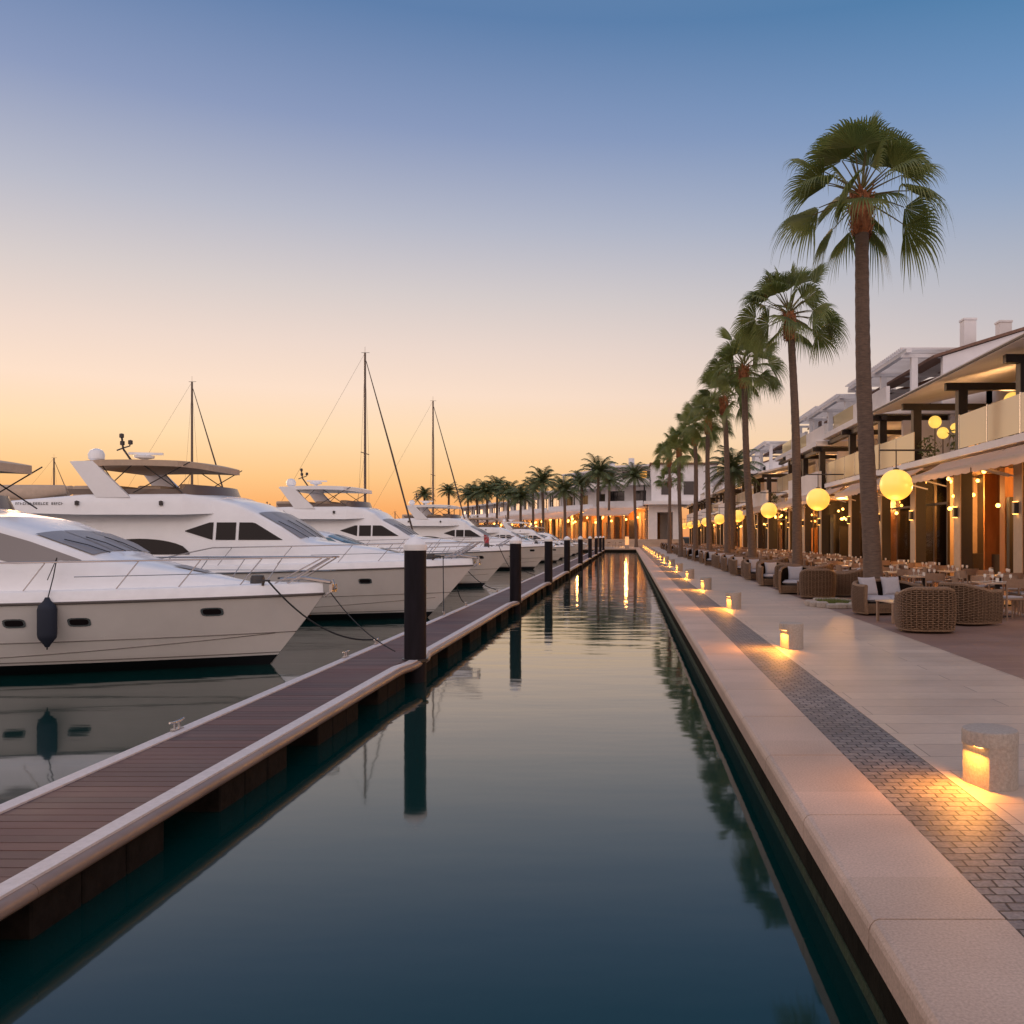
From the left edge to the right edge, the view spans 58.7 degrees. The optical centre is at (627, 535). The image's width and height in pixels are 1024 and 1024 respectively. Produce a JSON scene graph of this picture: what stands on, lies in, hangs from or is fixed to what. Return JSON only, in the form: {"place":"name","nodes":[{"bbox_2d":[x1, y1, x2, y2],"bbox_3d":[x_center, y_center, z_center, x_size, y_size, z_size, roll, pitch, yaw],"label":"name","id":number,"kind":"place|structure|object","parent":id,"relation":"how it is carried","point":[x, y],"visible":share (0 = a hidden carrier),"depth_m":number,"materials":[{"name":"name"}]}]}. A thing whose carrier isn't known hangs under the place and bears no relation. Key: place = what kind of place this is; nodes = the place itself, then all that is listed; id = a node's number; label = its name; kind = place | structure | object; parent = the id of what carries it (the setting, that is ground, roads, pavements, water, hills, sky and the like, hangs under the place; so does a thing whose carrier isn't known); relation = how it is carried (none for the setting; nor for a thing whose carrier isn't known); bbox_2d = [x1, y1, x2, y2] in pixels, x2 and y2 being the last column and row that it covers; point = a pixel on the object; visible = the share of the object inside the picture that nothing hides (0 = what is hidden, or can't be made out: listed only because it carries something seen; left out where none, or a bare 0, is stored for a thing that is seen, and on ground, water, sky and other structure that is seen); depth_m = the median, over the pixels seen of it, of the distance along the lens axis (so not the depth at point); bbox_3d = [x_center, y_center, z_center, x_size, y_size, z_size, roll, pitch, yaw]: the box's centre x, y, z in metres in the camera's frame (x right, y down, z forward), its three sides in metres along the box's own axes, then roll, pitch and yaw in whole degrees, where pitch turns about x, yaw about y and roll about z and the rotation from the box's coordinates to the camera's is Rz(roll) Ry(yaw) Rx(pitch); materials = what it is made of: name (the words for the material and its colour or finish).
{"place":"outdoors","nodes":[
{"label":"outdoors","id":0,"kind":"place"},
{"bbox_2d":[413,486,435,504],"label":"date palm","id":1,"kind":"object","parent":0,"point":[425,494],"visible":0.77,"depth_m":179.71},
{"bbox_2d":[0,552,877,1023],"bbox_3d":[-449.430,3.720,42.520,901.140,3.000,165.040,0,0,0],"label":"water","id":2,"kind":"structure","parent":0,"point":[550,806],"depth_m":6.20,"materials":[{"name":"teal liquid"}]},
{"bbox_2d":[0,460,339,674],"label":"motor yacht","id":3,"kind":"object","parent":2,"relation":"on","point":[121,604],"visible":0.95,"depth_m":14.69,"materials":[{"name":"white"}]},
{"bbox_2d":[37,558,56,649],"bbox_3d":[-8.990,1.049,13.946,0.270,1.422,0.303,0,0,0],"label":"boat fender","id":4,"kind":"object","parent":3,"relation":"hanging from","point":[46,622],"visible":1,"depth_m":13.84,"materials":[{"name":"black"}]},
{"bbox_2d":[128,381,222,486],"bbox_3d":[-28.055,-3.528,54.500,9.505,12.296,3.024,0,0,0],"label":"sailing boat","id":5,"kind":"object","parent":2,"relation":"on","point":[192,391],"visible":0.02,"depth_m":54.46,"materials":[{"name":"brown"}]},
{"bbox_2d":[0,433,482,620],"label":"motor yacht","id":6,"kind":"object","parent":2,"relation":"on","point":[163,515],"visible":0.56,"depth_m":23.15,"materials":[{"name":"white"}]},
{"bbox_2d":[126,539,189,553],"bbox_3d":[-12.495,0.270,22.998,2.631,0.400,0.058,0,0,1],"label":"side window","id":7,"kind":"structure","parent":6,"relation":"in","point":[154,546],"depth_m":22.99,"materials":[{"name":"black"}]},
{"bbox_2d":[185,522,213,539],"bbox_3d":[-10.980,-0.125,23.033,0.720,0.450,0.072,0,0,0],"label":"side window","id":8,"kind":"structure","parent":6,"relation":"in","point":[205,530],"depth_m":23.04,"materials":[{"name":"black"}]},
{"bbox_2d":[216,522,235,539],"bbox_3d":[-10.290,-0.125,23.033,0.500,0.450,0.082,0,0,0],"label":"side window","id":9,"kind":"structure","parent":6,"relation":"in","point":[224,530],"depth_m":23.03,"materials":[{"name":"black"}]},
{"bbox_2d":[238,522,281,539],"bbox_3d":[-9.451,-0.125,23.162,1.069,0.450,0.103,0,0,-10],"label":"side window","id":10,"kind":"structure","parent":6,"relation":"in","point":[247,530],"depth_m":23.14,"materials":[{"name":"black"}]},
{"bbox_2d":[0,550,603,939],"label":"pontoon dock","id":11,"kind":"object","parent":2,"relation":"on","point":[70,843],"visible":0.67,"depth_m":7.24,"materials":[{"name":"wood"}]},
{"bbox_2d":[294,352,413,530],"bbox_3d":[-16.264,-3.948,50.000,9.505,13.137,3.024,0,0,0],"label":"sailing boat","id":12,"kind":"object","parent":2,"relation":"on","point":[365,398],"visible":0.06,"depth_m":49.96,"materials":[{"name":"brown"}]},
{"bbox_2d":[276,468,513,586],"bbox_3d":[-12.045,-0.180,39.500,14.531,5.600,4.186,0,0,0],"label":"motor yacht","id":13,"kind":"object","parent":2,"relation":"on","point":[363,522],"visible":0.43,"depth_m":38.17,"materials":[{"name":"white"}]},
{"bbox_2d":[372,525,397,535],"bbox_3d":[-10.282,-0.225,38.161,1.072,0.450,0.112,0,0,-10],"label":"side window","id":14,"kind":"structure","parent":13,"relation":"in","point":[378,530],"depth_m":38.14,"materials":[{"name":"black"}]},
{"bbox_2d":[318,531,476,563],"bbox_3d":[-10.745,1.205,31.800,10.831,2.830,3.386,0,0,0],"label":"motor yacht","id":15,"kind":"object","parent":2,"relation":"on","point":[329,536],"visible":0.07,"depth_m":31.49,"materials":[{"name":"white"}]},
{"bbox_2d":[402,536,428,682],"bbox_3d":[-3.250,2.438,13.750,0.400,4.885,0.400,0,0,0],"label":"mooring pile","id":16,"kind":"object","parent":2,"relation":"in","point":[414,548],"visible":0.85,"depth_m":13.61,"materials":[{"name":"grey metal"}]},
{"bbox_2d":[374,401,464,518],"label":"sailing boat","id":17,"kind":"object","parent":2,"relation":"on","point":[433,454],"visible":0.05,"depth_m":67.95,"materials":[{"name":"brown"}]},
{"bbox_2d":[395,493,556,569],"bbox_3d":[-11.855,-0.132,60.000,14.240,5.488,4.102,0,0,0],"label":"motor yacht","id":18,"kind":"object","parent":2,"relation":"on","point":[425,522],"visible":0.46,"depth_m":58.67,"materials":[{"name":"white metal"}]},
{"bbox_2d":[509,536,521,612],"bbox_3d":[-3.250,2.438,26.000,0.400,4.885,0.400,0,0,0],"label":"mooring pile","id":19,"kind":"object","parent":2,"relation":"in","point":[515,542],"visible":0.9,"depth_m":25.85,"materials":[{"name":"grey metal"}]},
{"bbox_2d":[462,509,570,561],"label":"motor yacht","id":20,"kind":"object","parent":2,"relation":"on","point":[497,530],"visible":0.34,"depth_m":75.59,"materials":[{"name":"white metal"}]},
{"bbox_2d":[501,515,577,555],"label":"motor yacht","id":21,"kind":"object","parent":2,"relation":"on","point":[527,531],"visible":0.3,"depth_m":93.87,"materials":[{"name":"white metal"}]},
{"bbox_2d":[544,536,552,590],"bbox_3d":[-3.250,2.438,36.800,0.400,4.885,0.400,0,0,0],"label":"mooring pile","id":22,"kind":"object","parent":2,"relation":"in","point":[548,558],"visible":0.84,"depth_m":36.66,"materials":[{"name":"grey metal"}]},
{"bbox_2d":[564,536,570,577],"bbox_3d":[-3.250,2.438,48.000,0.400,4.885,0.400,0,0,0],"label":"mooring pile","id":23,"kind":"object","parent":2,"relation":"in","point":[566,553],"visible":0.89,"depth_m":47.86,"materials":[{"name":"grey metal"}]},
{"bbox_2d":[578,536,582,568],"bbox_3d":[-3.250,2.438,61.500,0.400,4.885,0.400,0,0,0],"label":"mooring pile","id":24,"kind":"object","parent":2,"relation":"in","point":[580,549],"visible":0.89,"depth_m":61.36,"materials":[{"name":"grey metal"}]},
{"bbox_2d":[436,482,458,513],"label":"date palm","id":25,"kind":"object","parent":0,"point":[448,488],"visible":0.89,"depth_m":179.63,"materials":[{"name":"plant"}]},
{"bbox_2d":[454,484,481,517],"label":"date palm","id":26,"kind":"object","parent":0,"point":[465,495],"visible":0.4,"depth_m":189.81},
{"bbox_2d":[0,0,1023,536],"label":"sky","id":27,"kind":"structure","parent":0,"point":[539,223],"materials":[{"name":"blue"}]},
{"bbox_2d":[584,547,639,548],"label":"promenade","id":28,"kind":"structure","parent":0,"point":[615,548],"depth_m":126.00,"materials":[{"name":"stone"}]},
{"bbox_2d":[523,466,562,530],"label":"date palm","id":29,"kind":"object","parent":28,"relation":"on","point":[542,479],"visible":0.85,"depth_m":143.62,"materials":[{"name":"plant"}]},
{"bbox_2d":[545,474,583,539],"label":"date palm","id":30,"kind":"object","parent":28,"relation":"on","point":[563,485],"visible":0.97,"depth_m":137.72,"materials":[{"name":"plant"}]},
{"bbox_2d":[567,470,600,536],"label":"date palm","id":31,"kind":"object","parent":28,"relation":"on","point":[578,477],"visible":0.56,"depth_m":145.79,"materials":[{"name":"plant"}]},
{"bbox_2d":[576,453,620,546],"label":"date palm","id":32,"kind":"object","parent":28,"relation":"on","point":[598,468],"visible":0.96,"depth_m":140.67,"materials":[{"name":"plant"}]},
{"bbox_2d":[617,462,650,546],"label":"date palm","id":33,"kind":"object","parent":28,"relation":"on","point":[634,473],"visible":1,"depth_m":139.78,"materials":[{"name":"plant"}]},
{"bbox_2d":[583,538,688,551],"bbox_3d":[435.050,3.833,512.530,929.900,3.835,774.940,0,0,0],"label":"ground","id":34,"kind":"structure","parent":0,"point":[686,540],"depth_m":125.06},
{"bbox_2d":[454,500,519,527],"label":"restaurant building","id":35,"kind":"structure","parent":34,"relation":"on","point":[482,509],"depth_m":232.55,"materials":[{"name":"paint"}]},
{"bbox_2d":[479,492,574,538],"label":"restaurant building","id":36,"kind":"structure","parent":34,"relation":"on","point":[514,513],"depth_m":195.37,"materials":[{"name":"paint"}]},
{"bbox_2d":[560,539,684,546],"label":"quayside promenade","id":37,"kind":"structure","parent":34,"relation":"on","point":[651,542],"depth_m":151.10,"materials":[{"name":"stone"}]},
{"bbox_2d":[459,481,490,523],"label":"date palm","id":38,"kind":"object","parent":37,"relation":"on","point":[469,492],"visible":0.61,"depth_m":179.52,"materials":[{"name":"plant"}]},
{"bbox_2d":[469,479,502,524],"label":"date palm","id":39,"kind":"object","parent":37,"relation":"on","point":[487,491],"visible":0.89,"depth_m":167.53,"materials":[{"name":"plant"}]},
{"bbox_2d":[478,475,509,524],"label":"date palm","id":40,"kind":"object","parent":37,"relation":"on","point":[494,480],"visible":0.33,"depth_m":171.41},
{"bbox_2d":[492,480,522,521],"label":"date palm","id":41,"kind":"object","parent":37,"relation":"on","point":[505,488],"visible":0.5,"depth_m":159.57,"materials":[{"name":"plant"}]},
{"bbox_2d":[502,482,538,526],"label":"date palm","id":42,"kind":"object","parent":37,"relation":"on","point":[520,497],"visible":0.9,"depth_m":149.59,"materials":[{"name":"plant"}]},
{"bbox_2d":[517,477,548,530],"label":"date palm","id":43,"kind":"object","parent":37,"relation":"on","point":[538,497],"visible":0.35,"depth_m":164.80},
{"bbox_2d":[524,463,621,538],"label":"restaurant building","id":44,"kind":"structure","parent":37,"relation":"on","point":[589,524],"depth_m":177.31,"materials":[{"name":"paint"}]},
{"bbox_2d":[594,469,625,538],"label":"date palm","id":45,"kind":"object","parent":37,"relation":"on","point":[609,485],"visible":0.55,"depth_m":161.78,"materials":[{"name":"plant"}]},
{"bbox_2d":[583,458,659,538],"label":"restaurant building","id":46,"kind":"structure","parent":37,"relation":"on","point":[621,503],"depth_m":166.87,"materials":[{"name":"paint"}]},
{"bbox_2d":[610,491,623,500],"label":"window","id":47,"kind":"structure","parent":46,"relation":"in","point":[614,495],"depth_m":168.70,"materials":[{"name":"brown"}]},
{"bbox_2d":[643,462,718,538],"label":"building","id":48,"kind":"structure","parent":37,"relation":"on","point":[657,503],"depth_m":162.00,"materials":[{"name":"paint"}]},
{"bbox_2d":[683,503,714,544],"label":"terrace building","id":49,"kind":"structure","parent":0,"point":[690,508],"depth_m":141.51,"materials":[{"name":"white"}]},
{"bbox_2d":[698,476,722,546],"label":"terrace building","id":50,"kind":"structure","parent":0,"point":[702,502],"depth_m":119.39,"materials":[{"name":"white"}]},
{"bbox_2d":[713,482,765,549],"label":"terrace building","id":51,"kind":"structure","parent":0,"point":[738,491],"depth_m":91.66,"materials":[{"name":"white"}]},
{"bbox_2d":[710,454,780,549],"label":"terrace building","id":52,"kind":"structure","parent":0,"point":[719,534],"depth_m":101.07,"materials":[{"name":"white"}]},
{"bbox_2d":[636,551,908,1023],"bbox_3d":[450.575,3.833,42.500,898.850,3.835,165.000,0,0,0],"label":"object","id":53,"kind":"structure","parent":0,"point":[884,998],"depth_m":5.41,"materials":[{"name":"stone"}]},
{"bbox_2d":[636,552,887,1023],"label":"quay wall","id":54,"kind":"structure","parent":53,"relation":"on","point":[865,988],"depth_m":5.68,"materials":[{"name":"concrete"}]},
{"bbox_2d":[636,549,1023,1023],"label":"quay edge","id":55,"kind":"object","parent":53,"relation":"on","point":[941,938],"visible":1,"depth_m":4.78,"materials":[{"name":"stone"}]},
{"bbox_2d":[741,461,815,554],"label":"terrace building","id":56,"kind":"structure","parent":0,"point":[759,499],"depth_m":65.73,"materials":[{"name":"white"}]},
{"bbox_2d":[736,428,833,553],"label":"terrace building","id":57,"kind":"structure","parent":0,"point":[769,449],"depth_m":75.16,"materials":[{"name":"white"}]},
{"bbox_2d":[775,406,857,560],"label":"terrace building","id":58,"kind":"structure","parent":0,"point":[782,483],"depth_m":58.29,"materials":[{"name":"white"}]},
{"bbox_2d":[760,492,786,517],"bbox_3d":[9.238,-1.967,57.614,1.567,1.648,1.038,0,0,-26],"label":"globe lantern","id":59,"kind":"object","parent":58,"relation":"hanging from","point":[768,509],"visible":1,"depth_m":57.16,"materials":[{"name":"yellow glass"}]},
{"bbox_2d":[639,547,1023,936],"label":"paver strip","id":60,"kind":"object","parent":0,"point":[977,845],"visible":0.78,"depth_m":6.43,"materials":[{"name":"stone"}]},
{"bbox_2d":[643,547,1023,835],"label":"promenade","id":61,"kind":"structure","parent":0,"point":[924,702],"depth_m":11.13,"materials":[{"name":"stone"}]},
{"bbox_2d":[651,441,687,553],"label":"fan palm","id":62,"kind":"object","parent":61,"relation":"on","point":[656,462],"visible":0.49,"depth_m":89.86,"materials":[{"name":"green plant"}]},
{"bbox_2d":[658,426,703,556],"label":"fan palm","id":63,"kind":"object","parent":61,"relation":"on","point":[680,458],"visible":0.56,"depth_m":75.34,"materials":[{"name":"green plant"}]},
{"bbox_2d":[666,401,722,560],"bbox_3d":[4.715,-3.945,63.931,4.069,11.400,3.911,0,0,20],"label":"fan palm","id":64,"kind":"object","parent":61,"relation":"on","point":[674,437],"visible":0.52,"depth_m":63.88,"materials":[{"name":"green plant"}]},
{"bbox_2d":[700,577,711,589],"bbox_3d":[2.545,1.550,29.430,0.376,0.400,0.376,0,0,-16],"label":"bollard light","id":65,"kind":"object","parent":61,"relation":"on","point":[706,583],"visible":1,"depth_m":29.28,"materials":[{"name":"stone"}]},
{"bbox_2d":[726,591,740,608],"bbox_3d":[2.545,1.550,21.730,0.376,0.400,0.376,0,0,-16],"label":"bollard light","id":66,"kind":"object","parent":61,"relation":"on","point":[733,600],"visible":1,"depth_m":21.57,"materials":[{"name":"stone"}]},
{"bbox_2d":[779,622,803,649],"bbox_3d":[2.545,1.550,14.030,0.376,0.400,0.376,0,0,-16],"label":"bollard light","id":67,"kind":"object","parent":61,"relation":"on","point":[791,635],"visible":1,"depth_m":13.87,"materials":[{"name":"stone"}]},
{"bbox_2d":[961,723,1018,791],"bbox_3d":[2.545,1.550,6.330,0.376,0.400,0.376,0,0,-16],"label":"bollard light","id":68,"kind":"object","parent":61,"relation":"on","point":[990,757],"visible":1,"depth_m":6.19,"materials":[{"name":"stone"}]},
{"bbox_2d":[782,377,935,564],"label":"terrace building","id":69,"kind":"structure","parent":0,"point":[814,445],"depth_m":48.05,"materials":[{"name":"white"}]},
{"bbox_2d":[698,561,1023,678],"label":"lounge paving","id":70,"kind":"structure","parent":0,"point":[999,646],"depth_m":15.39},
{"bbox_2d":[652,464,685,543],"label":"fan palm","id":71,"kind":"object","parent":70,"relation":"on","point":[664,472],"visible":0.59,"depth_m":102.82,"materials":[{"name":"green plant"}]},
{"bbox_2d":[677,390,735,550],"bbox_3d":[5.137,-3.992,58.468,3.978,11.485,3.933,0,0,0],"label":"fan palm","id":72,"kind":"object","parent":70,"relation":"on","point":[691,428],"visible":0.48,"depth_m":58.38,"materials":[{"name":"green plant"}]},
{"bbox_2d":[686,369,755,553],"bbox_3d":[5.208,-3.881,49.975,3.953,11.278,4.035,0,0,0],"label":"fan palm","id":73,"kind":"object","parent":70,"relation":"on","point":[723,408],"visible":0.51,"depth_m":49.87,"materials":[{"name":"green plant"}]},
{"bbox_2d":[721,554,736,570],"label":"wicker armchair","id":74,"kind":"object","parent":70,"relation":"on","point":[724,562],"visible":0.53,"depth_m":44.44,"materials":[{"name":"brown"}]},
{"bbox_2d":[702,445,765,549],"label":"date palm","id":75,"kind":"object","parent":70,"relation":"on","point":[735,461],"visible":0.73,"depth_m":65.80,"materials":[{"name":"plant"}]},
{"bbox_2d":[729,556,747,574],"bbox_3d":[5.077,1.312,40.295,1.042,0.811,0.991,0,0,-18],"label":"wicker armchair","id":76,"kind":"object","parent":70,"relation":"on","point":[734,565],"visible":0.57,"depth_m":40.08,"materials":[{"name":"brown"}]},
{"bbox_2d":[702,324,787,557],"bbox_3d":[5.415,-4.000,41.590,4.016,11.528,4.120,0,0,0],"label":"fan palm","id":77,"kind":"object","parent":70,"relation":"on","point":[744,382],"visible":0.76,"depth_m":41.44,"materials":[{"name":"green plant"}]},
{"bbox_2d":[743,558,763,579],"bbox_3d":[5.147,1.312,35.995,1.042,0.811,0.991,0,0,-12],"label":"wicker armchair","id":78,"kind":"object","parent":70,"relation":"on","point":[749,568],"visible":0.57,"depth_m":35.80,"materials":[{"name":"brown"}]},
{"bbox_2d":[757,561,783,584],"bbox_3d":[5.088,1.312,31.695,1.042,0.811,0.991,0,0,-3],"label":"wicker armchair","id":79,"kind":"object","parent":70,"relation":"on","point":[765,570],"visible":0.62,"depth_m":31.65,"materials":[{"name":"brown"}]},
{"bbox_2d":[728,261,849,564],"bbox_3d":[5.873,-4.173,33.052,4.385,11.861,4.094,0,0,0],"label":"fan palm","id":80,"kind":"object","parent":70,"relation":"on","point":[775,284],"visible":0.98,"depth_m":32.86,"materials":[{"name":"green plant"}]},
{"bbox_2d":[778,565,810,592],"bbox_3d":[5.093,1.312,27.395,1.042,0.811,0.991,0,0,11],"label":"wicker armchair","id":81,"kind":"object","parent":70,"relation":"on","point":[788,576],"visible":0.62,"depth_m":27.51,"materials":[{"name":"brown"}]},
{"bbox_2d":[799,569,835,597],"bbox_3d":[5.351,1.312,25.404,1.042,0.811,0.991,0,0,13],"label":"wicker armchair","id":82,"kind":"object","parent":70,"relation":"on","point":[817,583],"visible":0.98,"depth_m":24.97,"materials":[{"name":"brown"}]},
{"bbox_2d":[805,596,851,608],"bbox_3d":[5.150,1.650,22.600,1.360,0.240,1.860,0,0,0],"label":"planter bed","id":83,"kind":"object","parent":70,"relation":"on","point":[835,603],"visible":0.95,"depth_m":22.07,"materials":[{"name":"stone"}]},
{"bbox_2d":[835,567,862,595],"bbox_3d":[6.495,1.312,26.301,0.991,0.811,1.042,0,0,11],"label":"wicker armchair","id":84,"kind":"object","parent":70,"relation":"on","point":[845,580],"visible":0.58,"depth_m":25.85,"materials":[{"name":"brown"}]},
{"bbox_2d":[770,111,952,578],"bbox_3d":[5.879,-4.297,21.909,4.081,12.122,4.178,0,0,-43],"label":"fan palm","id":85,"kind":"object","parent":70,"relation":"on","point":[889,148],"visible":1,"depth_m":21.87,"materials":[{"name":"green plant"}]},
{"bbox_2d":[875,599,894,623],"bbox_3d":[5.541,1.535,18.350,0.722,0.430,0.720,0,0,-12],"label":"coffee table","id":86,"kind":"object","parent":70,"relation":"on","point":[892,610],"visible":0.42,"depth_m":18.23,"materials":[{"name":"brown wood"}]},
{"bbox_2d":[851,577,922,613],"bbox_3d":[5.775,1.325,20.295,1.512,0.787,0.930,0,0,-14],"label":"wicker sofa","id":87,"kind":"object","parent":70,"relation":"on","point":[866,593],"visible":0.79,"depth_m":20.19,"materials":[{"name":"brown"}]},
{"bbox_2d":[894,586,956,631],"bbox_3d":[5.471,1.312,16.505,1.042,0.811,0.991,0,0,8],"label":"wicker armchair","id":88,"kind":"object","parent":70,"relation":"on","point":[925,609],"visible":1,"depth_m":16.08,"materials":[{"name":"brown"}]},
{"bbox_2d":[925,573,944,586],"bbox_3d":[7.387,1.324,21.805,0.482,0.861,0.538,0,0,3],"label":"dining chair","id":89,"kind":"object","parent":70,"relation":"on","point":[934,576],"visible":0.41,"depth_m":21.57,"materials":[{"name":"brown wood"}]},
{"bbox_2d":[938,581,1003,624],"bbox_3d":[6.727,1.312,17.902,0.991,0.811,1.042,0,0,-28],"label":"wicker armchair","id":90,"kind":"object","parent":70,"relation":"on","point":[977,605],"visible":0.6,"depth_m":17.46,"materials":[{"name":"brown"}]},
{"bbox_2d":[1003,575,1022,615],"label":"dining chair","id":91,"kind":"object","parent":70,"relation":"on","point":[1006,577],"visible":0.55,"depth_m":19.57,"materials":[{"name":"brown wood"}]},
{"bbox_2d":[1003,579,1023,620],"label":"dining chair","id":92,"kind":"object","parent":70,"relation":"on","point":[1014,583],"visible":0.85,"depth_m":18.61,"materials":[{"name":"brown wood"}]},
{"bbox_2d":[775,558,1023,612],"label":"terrace floor","id":93,"kind":"structure","parent":0,"point":[1009,601],"depth_m":23.88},
{"bbox_2d":[976,570,994,588],"bbox_3d":[9.230,1.309,23.031,0.482,0.861,0.538,0,0,-3],"label":"dining chair","id":94,"kind":"object","parent":93,"relation":"on","point":[982,572],"visible":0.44,"depth_m":23.23,"materials":[{"name":"brown wood"}]},
{"bbox_2d":[1000,573,1022,608],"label":"dining chair","id":95,"kind":"object","parent":93,"relation":"on","point":[1019,575],"visible":0.52,"depth_m":21.53,"materials":[{"name":"brown wood"}]},
{"bbox_2d":[822,318,1023,576],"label":"terrace building","id":96,"kind":"structure","parent":0,"point":[911,367],"depth_m":36.32,"materials":[{"name":"beige"}]},
{"bbox_2d":[806,474,843,509],"bbox_3d":[8.768,-1.967,40.514,1.567,1.648,1.038,0,0,-26],"label":"globe lantern","id":97,"kind":"object","parent":96,"relation":"hanging from","point":[817,498],"visible":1,"depth_m":40.06,"materials":[{"name":"yellow glass"}]},
{"bbox_2d":[857,333,1023,591],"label":"terrace building","id":98,"kind":"structure","parent":0,"point":[979,466],"depth_m":27.75,"materials":[{"name":"beige"}]},
{"bbox_2d":[879,449,931,499],"bbox_3d":[8.878,-1.967,29.114,1.567,1.648,1.038,0,0,-26],"label":"globe lantern","id":99,"kind":"object","parent":98,"relation":"hanging from","point":[896,483],"visible":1,"depth_m":28.67,"materials":[{"name":"yellow"}]},
{"bbox_2d":[928,416,941,452],"bbox_3d":[10.745,-3.380,31.500,0.440,1.660,0.440,0,0,0],"label":"balcony globe lamp","id":100,"kind":"object","parent":98,"relation":"on","point":[934,422],"visible":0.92,"depth_m":31.38,"materials":[{"name":"yellow"}]},
{"bbox_2d":[937,427,948,453],"bbox_3d":[10.850,-3.149,31.000,0.400,1.198,0.400,0,0,0],"label":"balcony globe lamp","id":101,"kind":"object","parent":98,"relation":"on","point":[942,433],"visible":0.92,"depth_m":30.89,"materials":[{"name":"yellow"}]},
{"bbox_3d":[-4.360,1.821,15.600,0.060,0.095,0.264,0,0,2],"label":"mooring cleat","id":102,"kind":"object","parent":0,"visible":0},
{"bbox_2d":[267,580,373,640],"bbox_3d":[-5.195,1.275,15.323,1.760,1.068,0.024,0,0,-18],"label":"mooring line","id":103,"kind":"object","parent":102,"relation":"attached to","point":[282,596],"visible":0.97,"depth_m":15.26,"materials":[{"name":"black fabric"}]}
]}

